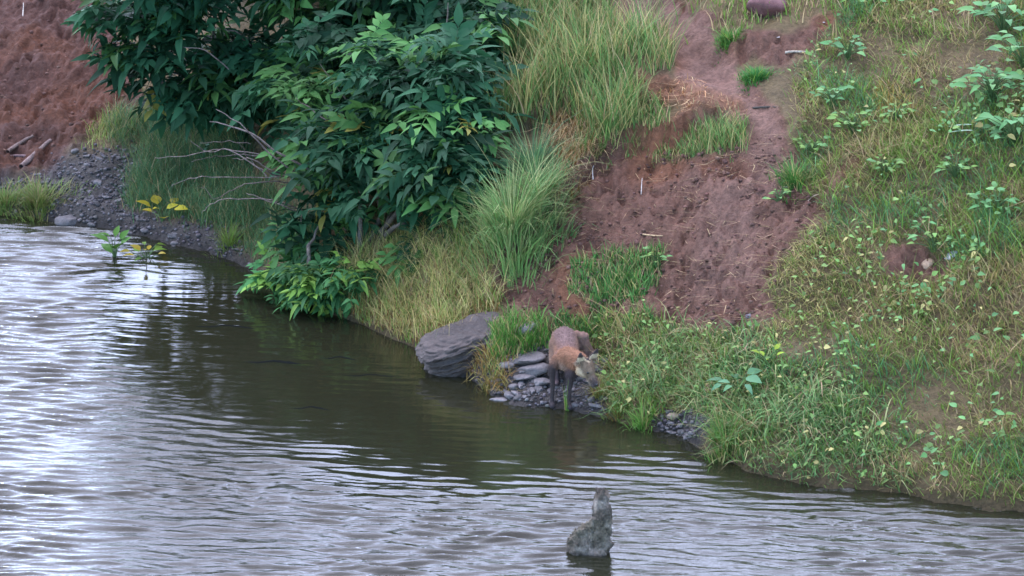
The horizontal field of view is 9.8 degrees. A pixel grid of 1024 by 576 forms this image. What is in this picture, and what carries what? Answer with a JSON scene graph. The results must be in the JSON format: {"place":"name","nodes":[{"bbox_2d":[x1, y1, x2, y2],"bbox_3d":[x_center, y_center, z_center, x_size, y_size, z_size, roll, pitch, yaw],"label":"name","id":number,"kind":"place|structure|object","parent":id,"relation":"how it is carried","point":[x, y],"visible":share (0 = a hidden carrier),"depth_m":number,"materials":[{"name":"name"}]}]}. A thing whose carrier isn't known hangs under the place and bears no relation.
{"place":"outdoors","nodes":[
{"label":"outdoors","id":0,"kind":"place"},
{"bbox_2d":[0,213,1023,575],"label":"water","id":1,"kind":"structure","parent":0,"point":[156,419],"depth_m":27.30,"materials":[{"name":"grey liquid"}]},
{"bbox_2d":[90,226,130,256],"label":"broad leaved plant","id":2,"kind":"object","parent":1,"relation":"in","point":[109,247],"visible":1,"depth_m":30.50,"materials":[{"name":"green plant"}]},
{"bbox_2d":[120,242,166,260],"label":"broad leaved plant","id":3,"kind":"object","parent":1,"relation":"in","point":[138,247],"visible":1,"depth_m":30.50,"materials":[{"name":"yellow plant"}]},
{"bbox_2d":[200,325,249,327],"bbox_3d":[-1.402,0.190,29.386,0.306,0.012,0.048,1,17,5],"label":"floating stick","id":4,"kind":"object","parent":1,"relation":"on","point":[226,325],"visible":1,"depth_m":29.38,"materials":[{"name":"brown wood"}]},
{"bbox_2d":[250,360,298,363],"bbox_3d":[-1.145,0.358,28.838,0.300,0.017,0.056,1,17,5],"label":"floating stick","id":5,"kind":"object","parent":1,"relation":"on","point":[288,362],"visible":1,"depth_m":28.83,"materials":[{"name":"brown wood"}]},
{"bbox_2d":[296,406,327,409],"bbox_3d":[-0.943,0.564,28.159,0.194,0.010,0.044,2,17,8],"label":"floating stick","id":6,"kind":"object","parent":1,"relation":"on","point":[311,406],"visible":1,"depth_m":28.16,"materials":[{"name":"brown wood"}]},
{"bbox_2d":[345,374,391,376],"bbox_3d":[-0.673,0.417,28.636,0.284,0.006,0.040,2,17,6],"label":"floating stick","id":7,"kind":"object","parent":1,"relation":"on","point":[368,374],"visible":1,"depth_m":28.63,"materials":[{"name":"brown wood"}]},
{"bbox_2d":[566,487,613,556],"bbox_3d":[0.335,1.084,26.216,0.224,0.469,0.147,0,17,0],"label":"rock","id":8,"kind":"object","parent":1,"relation":"in","point":[592,536],"visible":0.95,"depth_m":26.17,"materials":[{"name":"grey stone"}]},
{"bbox_2d":[0,0,1023,511],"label":"ground","id":9,"kind":"structure","parent":0,"point":[770,42],"depth_m":28.93,"materials":[{"name":"soil"}]},
{"bbox_2d":[4,154,25,157],"bbox_3d":[-2.604,-0.695,31.685,0.208,0.030,0.068,0,17,0],"label":"stick","id":10,"kind":"object","parent":9,"relation":"on","point":[18,155],"visible":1,"depth_m":31.70,"materials":[{"name":"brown wood"}]},
{"bbox_2d":[0,174,37,219],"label":"grass tuft","id":11,"kind":"object","parent":9,"relation":"on","point":[3,193],"visible":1,"depth_m":31.26,"materials":[{"name":"green plant"}]},
{"bbox_2d":[6,134,33,152],"bbox_3d":[-2.608,-0.763,31.782,0.031,0.069,0.193,14,22,39],"label":"stick","id":12,"kind":"object","parent":9,"relation":"on","point":[16,145],"visible":1,"depth_m":31.78,"materials":[{"name":"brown wood"}]},
{"bbox_2d":[19,139,51,166],"bbox_3d":[-2.510,-0.706,31.654,0.032,0.101,0.286,10,20,29],"label":"stick","id":13,"kind":"object","parent":9,"relation":"on","point":[27,160],"visible":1,"depth_m":31.61,"materials":[{"name":"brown wood"}]},
{"bbox_2d":[2,168,96,224],"bbox_3d":[-2.447,-0.439,31.191,0.611,0.328,0.584,0,17,0],"label":"grass tuft","id":14,"kind":"object","parent":9,"relation":"on","point":[39,195],"visible":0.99,"depth_m":31.22,"materials":[{"name":"green plant"}]},
{"bbox_2d":[55,214,76,225],"bbox_3d":[-2.299,-0.347,31.079,0.143,0.057,0.105,0,17,0],"label":"rock","id":15,"kind":"object","parent":9,"relation":"on","point":[68,220],"visible":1,"depth_m":31.05,"materials":[{"name":"stone"}]},
{"bbox_2d":[71,148,78,153],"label":"slate stone","id":16,"kind":"object","parent":9,"relation":"on","point":[75,150],"visible":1,"depth_m":31.56,"materials":[{"name":"grey stone"}]},
{"bbox_2d":[87,222,95,226],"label":"slate stone","id":17,"kind":"object","parent":9,"relation":"on","point":[91,224],"visible":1,"depth_m":31.02,"materials":[{"name":"grey stone"}]},
{"bbox_2d":[93,201,100,206],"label":"slate stone","id":18,"kind":"object","parent":9,"relation":"on","point":[97,203],"visible":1,"depth_m":31.11,"materials":[{"name":"grey stone"}]},
{"bbox_2d":[93,179,102,185],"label":"slate stone","id":19,"kind":"object","parent":9,"relation":"on","point":[98,182],"visible":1,"depth_m":31.30,"materials":[{"name":"grey stone"}]},
{"bbox_2d":[74,87,154,150],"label":"grass","id":20,"kind":"structure","parent":9,"relation":"on","point":[101,130],"depth_m":31.74,"materials":[{"name":"green plant"}]},
{"bbox_2d":[140,228,148,232],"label":"slate stone","id":21,"kind":"object","parent":9,"relation":"on","point":[143,230],"visible":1,"depth_m":30.87,"materials":[{"name":"grey stone"}]},
{"bbox_2d":[137,195,187,221],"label":"broad leaved plant","id":22,"kind":"object","parent":9,"relation":"on","point":[172,205],"visible":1,"depth_m":30.88,"materials":[{"name":"yellow plant"}]},
{"bbox_2d":[60,0,282,160],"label":"elder shrub","id":23,"kind":"object","parent":9,"relation":"on","point":[163,27],"visible":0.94,"depth_m":31.02,"materials":[{"name":"green plant"}]},
{"bbox_2d":[167,233,175,237],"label":"slate stone","id":24,"kind":"object","parent":9,"relation":"on","point":[171,235],"visible":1,"depth_m":30.75,"materials":[{"name":"grey stone"}]},
{"bbox_2d":[90,75,322,269],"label":"undergrowth","id":25,"kind":"object","parent":9,"relation":"on","point":[193,199],"visible":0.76,"depth_m":31.10,"materials":[{"name":"green plant"}]},
{"bbox_2d":[205,215,250,257],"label":"grass tuft","id":26,"kind":"object","parent":9,"relation":"on","point":[231,236],"visible":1,"depth_m":30.54,"materials":[{"name":"green plant"}]},
{"bbox_2d":[232,241,393,318],"bbox_3d":[-0.944,-0.037,29.666,0.571,0.417,0.922,-15,22,-40],"label":"shrub","id":27,"kind":"object","parent":9,"relation":"on","point":[309,282],"visible":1,"depth_m":29.51,"materials":[{"name":"green plant"}]},
{"bbox_2d":[333,271,345,318],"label":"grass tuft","id":28,"kind":"object","parent":9,"relation":"on","point":[340,312],"visible":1,"depth_m":29.52,"materials":[{"name":"green plant"}]},
{"bbox_2d":[162,0,540,290],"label":"elder shrub","id":29,"kind":"object","parent":9,"relation":"on","point":[366,79],"visible":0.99,"depth_m":29.77,"materials":[{"name":"green plant"}]},
{"bbox_2d":[0,140,709,437],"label":"gravel","id":30,"kind":"structure","parent":9,"relation":"on","point":[527,392],"depth_m":30.92,"materials":[{"name":"grey gravel"}]},
{"bbox_2d":[290,209,520,346],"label":"grass","id":31,"kind":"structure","parent":9,"relation":"on","point":[361,252],"depth_m":29.20,"materials":[{"name":"green plant"}]},
{"bbox_2d":[0,2,814,328],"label":"soil crumbs","id":32,"kind":"object","parent":9,"relation":"on","point":[758,158],"visible":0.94,"depth_m":28.81,"materials":[{"name":"brown soil"}]},
{"bbox_2d":[418,196,488,269],"bbox_3d":[-0.221,-0.326,29.248,0.494,0.452,0.554,0,17,0],"label":"grass tuft","id":33,"kind":"object","parent":9,"relation":"on","point":[459,235],"visible":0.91,"depth_m":29.21,"materials":[{"name":"green plant"}]},
{"bbox_2d":[415,311,499,376],"bbox_3d":[-0.208,0.278,28.711,0.504,0.206,0.318,-18,28,0],"label":"boulder","id":34,"kind":"object","parent":9,"relation":"on","point":[446,348],"visible":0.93,"depth_m":28.61,"materials":[{"name":"stone"}]},
{"bbox_2d":[450,338,526,393],"bbox_3d":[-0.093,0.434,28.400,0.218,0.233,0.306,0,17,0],"label":"grass tuft","id":35,"kind":"object","parent":9,"relation":"on","point":[488,383],"visible":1,"depth_m":28.39,"materials":[{"name":"plant"}]},
{"bbox_2d":[489,397,506,400],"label":"slate stone","id":36,"kind":"object","parent":9,"relation":"on","point":[499,399],"visible":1,"depth_m":28.27,"materials":[{"name":"grey stone"}]},
{"bbox_2d":[499,361,514,368],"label":"slate stone","id":37,"kind":"object","parent":9,"relation":"on","point":[510,364],"visible":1,"depth_m":28.41,"materials":[{"name":"grey stone"}]},
{"bbox_2d":[504,391,514,399],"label":"slate stone","id":38,"kind":"object","parent":9,"relation":"on","point":[507,394],"visible":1,"depth_m":28.27,"materials":[{"name":"grey stone"}]},
{"bbox_2d":[508,384,517,389],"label":"slate stone","id":39,"kind":"object","parent":9,"relation":"on","point":[513,386],"visible":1,"depth_m":28.30,"materials":[{"name":"grey stone"}]},
{"bbox_2d":[475,296,557,373],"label":"grass","id":40,"kind":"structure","parent":9,"relation":"on","point":[509,331],"depth_m":28.53,"materials":[{"name":"green plant"}]},
{"bbox_2d":[513,394,521,400],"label":"slate stone","id":41,"kind":"object","parent":9,"relation":"on","point":[517,397],"visible":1,"depth_m":28.23,"materials":[{"name":"grey stone"}]},
{"bbox_2d":[439,132,598,293],"bbox_3d":[0.005,-0.342,28.963,0.837,0.766,0.929,0,17,0],"label":"grass tuft","id":42,"kind":"object","parent":9,"relation":"on","point":[508,223],"visible":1,"depth_m":28.94,"materials":[{"name":"green plant"}]},
{"bbox_2d":[513,373,534,380],"bbox_3d":[0.053,0.419,28.370,0.094,0.028,0.085,-8,19,-25],"label":"slate stone","id":43,"kind":"object","parent":9,"relation":"on","point":[523,376],"visible":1,"depth_m":28.35,"materials":[{"name":"grey stone"}]},
{"bbox_2d":[515,321,538,333],"bbox_3d":[0.064,0.193,28.590,0.133,0.060,0.098,0,17,0],"label":"rock","id":44,"kind":"object","parent":9,"relation":"on","point":[524,328],"visible":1,"depth_m":28.56,"materials":[{"name":"stone"}]},
{"bbox_2d":[511,351,545,364],"bbox_3d":[0.075,0.340,28.453,0.174,0.049,0.125,-7,18,-22],"label":"slate stone","id":45,"kind":"object","parent":9,"relation":"on","point":[534,357],"visible":1,"depth_m":28.43,"materials":[{"name":"grey stone"}]},
{"bbox_2d":[516,362,548,375],"bbox_3d":[0.103,0.390,28.407,0.148,0.064,0.104,9,19,27],"label":"slate stone","id":46,"kind":"object","parent":9,"relation":"on","point":[536,369],"visible":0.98,"depth_m":28.37,"materials":[{"name":"grey stone"}]},
{"bbox_2d":[529,387,535,393],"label":"slate stone","id":47,"kind":"object","parent":9,"relation":"on","point":[532,389],"visible":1,"depth_m":28.28,"materials":[{"name":"grey stone"}]},
{"bbox_2d":[472,122,600,259],"bbox_3d":[0.142,-0.470,29.068,0.689,0.577,0.709,-9,19,-26],"label":"grass tuft","id":48,"kind":"object","parent":9,"relation":"on","point":[552,185],"visible":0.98,"depth_m":29.06,"materials":[{"name":"green plant"}]},
{"bbox_2d":[478,87,594,193],"bbox_3d":[0.074,-0.726,29.325,0.601,0.512,0.696,9,19,26],"label":"grass tuft","id":49,"kind":"object","parent":9,"relation":"on","point":[535,153],"visible":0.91,"depth_m":29.32,"materials":[{"name":"green plant"}]},
{"bbox_2d":[534,385,543,391],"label":"slate stone","id":50,"kind":"object","parent":9,"relation":"on","point":[540,388],"visible":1,"depth_m":28.29,"materials":[{"name":"grey stone"}]},
{"bbox_2d":[533,378,549,385],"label":"slate stone","id":51,"kind":"object","parent":9,"relation":"on","point":[540,381],"visible":1,"depth_m":28.31,"materials":[{"name":"grey stone"}]},
{"bbox_2d":[562,386,568,410],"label":"grass tuft","id":52,"kind":"object","parent":9,"relation":"on","point":[565,405],"visible":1,"depth_m":28.11,"materials":[{"name":"green plant"}]},
{"bbox_2d":[516,100,628,209],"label":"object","id":53,"kind":"object","parent":9,"relation":"on","point":[566,134],"visible":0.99,"depth_m":29.39,"materials":[{"name":"brown plant"}]},
{"bbox_2d":[547,325,598,410],"bbox_3d":[0.286,0.374,28.230,0.247,0.326,0.493,0,17,0],"label":"fox","id":54,"kind":"object","parent":9,"relation":"on","point":[571,356],"visible":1,"depth_m":28.12,"materials":[{"name":"fur"}]},
{"bbox_2d":[571,402,578,406],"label":"slate stone","id":55,"kind":"object","parent":9,"relation":"on","point":[573,404],"visible":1,"depth_m":28.13,"materials":[{"name":"grey stone"}]},
{"bbox_2d":[575,376,583,381],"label":"slate stone","id":56,"kind":"object","parent":9,"relation":"on","point":[579,378],"visible":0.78,"depth_m":28.32,"materials":[{"name":"grey stone"}]},
{"bbox_2d":[478,0,703,163],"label":"grass","id":57,"kind":"structure","parent":9,"relation":"on","point":[567,60],"depth_m":29.78,"materials":[{"name":"green plant"}]},
{"bbox_2d":[587,397,594,402],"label":"slate stone","id":58,"kind":"object","parent":9,"relation":"on","point":[590,399],"visible":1,"depth_m":28.09,"materials":[{"name":"grey stone"}]},
{"bbox_2d":[589,403,602,407],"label":"slate stone","id":59,"kind":"object","parent":9,"relation":"on","point":[594,405],"visible":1,"depth_m":28.07,"materials":[{"name":"grey stone"}]},
{"bbox_2d":[576,367,619,405],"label":"grass tuft","id":60,"kind":"object","parent":9,"relation":"on","point":[599,393],"visible":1,"depth_m":28.11,"materials":[{"name":"green plant"}]},
{"bbox_2d":[594,363,601,372],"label":"slate stone","id":61,"kind":"object","parent":9,"relation":"on","point":[599,365],"visible":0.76,"depth_m":28.34,"materials":[{"name":"grey stone"}]},
{"bbox_2d":[547,277,666,345],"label":"grass","id":62,"kind":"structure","parent":9,"relation":"on","point":[596,324],"depth_m":28.54,"materials":[{"name":"green plant"}]},
{"bbox_2d":[554,238,670,307],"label":"grass","id":63,"kind":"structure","parent":9,"relation":"on","point":[620,268],"depth_m":28.68,"materials":[{"name":"green plant"}]},
{"bbox_2d":[600,390,635,424],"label":"grass tuft","id":64,"kind":"object","parent":9,"relation":"on","point":[618,414],"visible":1,"depth_m":27.97,"materials":[{"name":"green plant"}]},
{"bbox_2d":[619,393,660,434],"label":"grass tuft","id":65,"kind":"object","parent":9,"relation":"on","point":[640,422],"visible":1,"depth_m":27.86,"materials":[{"name":"green plant"}]},
{"bbox_2d":[475,134,831,328],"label":"plant litter","id":66,"kind":"object","parent":9,"relation":"on","point":[676,252],"visible":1,"depth_m":28.72,"materials":[{"name":"brown plant"}]},
{"bbox_2d":[640,246,671,266],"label":"leafy weed","id":67,"kind":"object","parent":9,"relation":"on","point":[656,259],"visible":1,"depth_m":28.65,"materials":[{"name":"green plant"}]},
{"bbox_2d":[567,53,756,168],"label":"grass","id":68,"kind":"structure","parent":9,"relation":"on","point":[720,130],"depth_m":29.31,"materials":[{"name":"green plant"}]},
{"bbox_2d":[667,413,678,419],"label":"stone","id":69,"kind":"object","parent":9,"relation":"on","point":[669,415],"visible":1,"depth_m":27.82,"materials":[{"name":"stone"}]},
{"bbox_2d":[639,68,759,122],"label":"dead grass","id":70,"kind":"structure","parent":9,"relation":"on","point":[683,88],"depth_m":29.43,"materials":[{"name":"plant"}]},
{"bbox_2d":[673,383,761,470],"bbox_3d":[0.951,0.656,27.486,0.475,0.405,0.567,0,17,0],"label":"grass tuft","id":71,"kind":"object","parent":9,"relation":"on","point":[718,439],"visible":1,"depth_m":27.44,"materials":[{"name":"green plant"}]},
{"bbox_2d":[711,24,751,65],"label":"grass tuft","id":72,"kind":"object","parent":9,"relation":"on","point":[725,37],"visible":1,"depth_m":29.83,"materials":[{"name":"green plant"}]},
{"bbox_2d":[706,367,761,393],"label":"broad leaved plant","id":73,"kind":"object","parent":9,"relation":"on","point":[753,378],"visible":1,"depth_m":27.59,"materials":[{"name":"green plant"}]},
{"bbox_2d":[734,65,784,95],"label":"grass tuft","id":74,"kind":"object","parent":9,"relation":"on","point":[756,75],"visible":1,"depth_m":29.50,"materials":[{"name":"green plant"}]},
{"bbox_2d":[752,106,775,108],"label":"stick","id":75,"kind":"object","parent":9,"relation":"on","point":[758,107],"visible":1,"depth_m":29.27,"materials":[{"name":"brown wood"}]},
{"bbox_2d":[746,0,786,16],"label":"rock","id":76,"kind":"object","parent":9,"relation":"on","point":[774,7],"visible":1,"depth_m":29.93,"materials":[{"name":"stone"}]},
{"bbox_2d":[751,344,783,368],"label":"broad leaved plant","id":77,"kind":"object","parent":9,"relation":"on","point":[777,347],"visible":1,"depth_m":27.70,"materials":[{"name":"green plant"}]},
{"bbox_2d":[762,188,790,201],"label":"leafy weed","id":78,"kind":"object","parent":9,"relation":"on","point":[781,194],"visible":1,"depth_m":28.62,"materials":[{"name":"green plant"}]},
{"bbox_2d":[552,0,1023,510],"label":"grass","id":79,"kind":"structure","parent":9,"relation":"on","point":[870,143],"depth_m":28.18,"materials":[{"name":"green plant"}]},
{"bbox_2d":[558,0,1023,485],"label":"ground cover","id":80,"kind":"object","parent":9,"relation":"on","point":[978,94],"visible":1,"depth_m":27.94,"materials":[{"name":"green plant"}]},
{"bbox_2d":[785,50,804,53],"bbox_3d":[1.403,-1.166,29.671,0.106,0.016,0.016,0,17,0],"label":"stick","id":81,"kind":"object","parent":9,"relation":"on","point":[789,51],"visible":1,"depth_m":29.67,"materials":[{"name":"brown wood"}]},
{"bbox_2d":[761,150,829,203],"bbox_3d":[1.331,-0.565,28.708,0.332,0.280,0.355,15,22,40],"label":"grass tuft","id":82,"kind":"object","parent":9,"relation":"on","point":[792,177],"visible":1,"depth_m":28.69,"materials":[{"name":"green plant"}]},
{"bbox_2d":[746,176,862,348],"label":"grass","id":83,"kind":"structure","parent":9,"relation":"on","point":[798,264],"depth_m":28.12,"materials":[{"name":"green plant"}]},
{"bbox_2d":[792,135,829,154],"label":"leafy weed","id":84,"kind":"object","parent":9,"relation":"on","point":[802,145],"visible":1,"depth_m":28.89,"materials":[{"name":"green plant"}]},
{"bbox_2d":[809,85,853,106],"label":"leafy weed","id":85,"kind":"object","parent":9,"relation":"on","point":[834,95],"visible":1,"depth_m":29.12,"materials":[{"name":"green plant"}]},
{"bbox_2d":[820,35,865,59],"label":"leafy weed","id":86,"kind":"object","parent":9,"relation":"on","point":[839,45],"visible":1,"depth_m":29.56,"materials":[{"name":"green plant"}]},
{"bbox_2d":[826,109,872,133],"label":"leafy weed","id":87,"kind":"object","parent":9,"relation":"on","point":[836,124],"visible":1,"depth_m":28.95,"materials":[{"name":"green plant"}]},
{"bbox_2d":[867,154,904,174],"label":"leafy weed","id":88,"kind":"object","parent":9,"relation":"on","point":[898,160],"visible":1,"depth_m":28.60,"materials":[{"name":"green plant"}]},
{"bbox_2d":[865,78,921,123],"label":"grass","id":89,"kind":"structure","parent":9,"relation":"on","point":[891,100],"depth_m":29.16,"materials":[{"name":"green plant"}]},
{"bbox_2d":[879,102,913,122],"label":"leafy weed","id":90,"kind":"object","parent":9,"relation":"on","point":[897,115],"visible":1,"depth_m":29.02,"materials":[{"name":"green plant"}]},
{"bbox_2d":[921,258,933,269],"bbox_3d":[1.951,-0.109,28.164,0.065,0.052,0.068,0,17,0],"label":"stone","id":91,"kind":"object","parent":9,"relation":"on","point":[928,263],"visible":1,"depth_m":28.15,"materials":[{"name":"stone"}]},
{"bbox_2d":[907,225,958,252],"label":"leafy weed","id":92,"kind":"object","parent":9,"relation":"on","point":[933,245],"visible":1,"depth_m":28.18,"materials":[{"name":"green plant"}]},
{"bbox_2d":[944,251,957,259],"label":"stone","id":93,"kind":"object","parent":9,"relation":"on","point":[948,254],"visible":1,"depth_m":28.12,"materials":[{"name":"stone"}]},
{"bbox_2d":[935,152,976,176],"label":"leafy weed","id":94,"kind":"object","parent":9,"relation":"on","point":[953,169],"visible":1,"depth_m":28.58,"materials":[{"name":"green plant"}]},
{"bbox_2d":[952,65,1023,101],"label":"leafy weed","id":95,"kind":"object","parent":9,"relation":"on","point":[959,82],"visible":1,"depth_m":29.05,"materials":[{"name":"green plant"}]},
{"bbox_2d":[955,0,1023,32],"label":"leafy weed","id":96,"kind":"object","parent":9,"relation":"on","point":[990,7],"visible":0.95,"depth_m":29.62,"materials":[{"name":"green plant"}]},
{"bbox_2d":[968,181,1020,213],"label":"leafy weed","id":97,"kind":"object","parent":9,"relation":"on","point":[994,184],"visible":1,"depth_m":28.29,"materials":[{"name":"green plant"}]},
{"bbox_2d":[975,107,1023,144],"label":"leafy weed","id":98,"kind":"object","parent":9,"relation":"on","point":[997,121],"visible":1,"depth_m":28.71,"materials":[{"name":"green plant"}]},
{"bbox_2d":[985,26,1023,68],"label":"leafy weed","id":99,"kind":"object","parent":9,"relation":"on","point":[1011,40],"visible":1,"depth_m":29.26,"materials":[{"name":"green plant"}]},
{"bbox_2d":[662,0,839,47],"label":"grass","id":100,"kind":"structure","parent":0,"point":[731,3],"depth_m":29.96,"materials":[{"name":"green plant"}]}
]}

